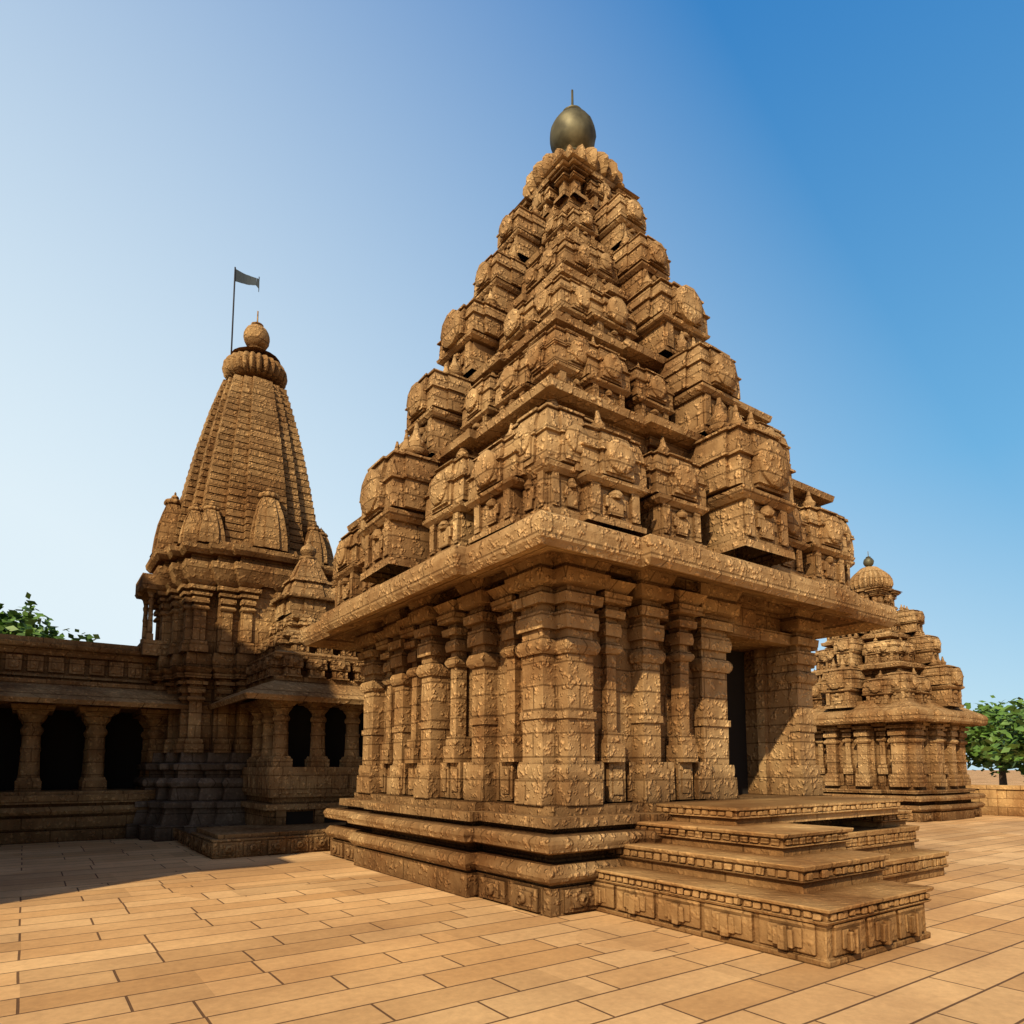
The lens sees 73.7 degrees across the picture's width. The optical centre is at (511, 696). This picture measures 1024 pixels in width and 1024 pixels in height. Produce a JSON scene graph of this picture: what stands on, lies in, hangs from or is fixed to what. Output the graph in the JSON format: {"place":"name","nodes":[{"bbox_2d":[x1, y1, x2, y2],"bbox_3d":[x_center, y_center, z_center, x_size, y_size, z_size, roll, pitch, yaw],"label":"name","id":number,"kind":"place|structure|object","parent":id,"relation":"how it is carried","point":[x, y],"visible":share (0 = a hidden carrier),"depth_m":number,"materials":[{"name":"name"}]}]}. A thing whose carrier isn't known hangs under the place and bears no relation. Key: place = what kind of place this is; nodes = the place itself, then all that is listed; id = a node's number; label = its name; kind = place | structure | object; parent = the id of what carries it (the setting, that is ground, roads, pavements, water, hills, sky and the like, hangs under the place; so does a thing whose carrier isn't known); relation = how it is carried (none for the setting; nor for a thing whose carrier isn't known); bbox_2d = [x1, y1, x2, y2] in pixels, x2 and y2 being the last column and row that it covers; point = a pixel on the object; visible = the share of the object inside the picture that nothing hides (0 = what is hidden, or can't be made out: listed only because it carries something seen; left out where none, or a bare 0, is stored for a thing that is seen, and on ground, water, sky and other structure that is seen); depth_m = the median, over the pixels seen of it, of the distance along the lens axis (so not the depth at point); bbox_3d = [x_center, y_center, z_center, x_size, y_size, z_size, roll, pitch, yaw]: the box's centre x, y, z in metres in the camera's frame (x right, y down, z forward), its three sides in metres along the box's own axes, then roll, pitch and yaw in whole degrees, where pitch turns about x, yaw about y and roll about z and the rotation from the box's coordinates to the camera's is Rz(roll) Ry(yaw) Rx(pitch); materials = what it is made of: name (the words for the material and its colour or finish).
{"place":"outdoors","nodes":[
{"label":"outdoors","id":0,"kind":"place"},
{"bbox_2d":[0,603,54,636],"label":"tree","id":1,"kind":"object","parent":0,"point":[12,629],"visible":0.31,"depth_m":31.79,"materials":[{"name":"green plant"}]},
{"bbox_2d":[0,770,1023,1023],"bbox_3d":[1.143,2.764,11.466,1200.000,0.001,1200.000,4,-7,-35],"label":"ground","id":2,"kind":"structure","parent":0,"point":[128,932],"depth_m":5.71,"materials":[{"name":"stone"}]},
{"bbox_2d":[0,592,99,641],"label":"tree","id":3,"kind":"object","parent":2,"relation":"on","point":[26,617],"visible":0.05,"depth_m":34.37,"materials":[{"name":"green plant"}]},
{"bbox_2d":[0,634,211,844],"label":"pillared hall","id":4,"kind":"structure","parent":2,"relation":"on","point":[81,722],"depth_m":15.28,"materials":[{"name":"stone"}]},
{"bbox_2d":[125,267,334,841],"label":"temple tower","id":5,"kind":"structure","parent":2,"relation":"on","point":[237,527],"depth_m":16.14,"materials":[{"name":"stone"}]},
{"bbox_2d":[173,538,363,859],"bbox_3d":[-4.570,-0.291,15.441,5.109,6.916,5.260,4,-7,-35],"label":"small shrine","id":6,"kind":"object","parent":2,"relation":"on","point":[305,708],"visible":0.63,"depth_m":14.56,"materials":[{"name":"stone"}]},
{"bbox_2d":[301,89,897,917],"bbox_3d":[1.143,-4.377,12.216,7.912,14.363,7.906,4,-7,-35],"label":"shrine","id":7,"kind":"object","parent":2,"relation":"on","point":[595,595],"visible":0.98,"depth_m":9.18,"materials":[{"name":"stone"}]},
{"bbox_2d":[591,796,948,968],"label":"entrance steps","id":8,"kind":"structure","parent":2,"relation":"on","point":[767,875],"depth_m":6.62,"materials":[{"name":"stone"}]},
{"bbox_2d":[811,554,987,821],"bbox_3d":[12.188,-0.522,22.912,5.126,8.936,5.130,4,-7,-35],"label":"shrine","id":9,"kind":"object","parent":2,"relation":"on","point":[893,717],"visible":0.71,"depth_m":21.12,"materials":[{"name":"stone"}]},
{"bbox_2d":[964,695,1013,784],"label":"tree","id":10,"kind":"object","parent":2,"relation":"on","point":[975,757],"visible":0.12,"depth_m":48.04,"materials":[{"name":"green plant"}]},
{"bbox_2d":[965,697,1023,781],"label":"tree","id":11,"kind":"object","parent":2,"relation":"on","point":[984,733],"visible":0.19,"depth_m":41.98,"materials":[{"name":"green plant"}]},
{"bbox_2d":[0,0,1023,769],"label":"sky","id":12,"kind":"structure","parent":0,"point":[838,185],"materials":[{"name":"blue"}]},
{"bbox_2d":[966,784,1023,816],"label":"compound wall","id":13,"kind":"structure","parent":0,"point":[1002,800],"depth_m":22.32,"materials":[{"name":"stone"}]},
{"bbox_2d":[980,703,1023,767],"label":"tree","id":14,"kind":"object","parent":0,"point":[1012,742],"visible":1,"depth_m":36.83,"materials":[{"name":"green plant"}]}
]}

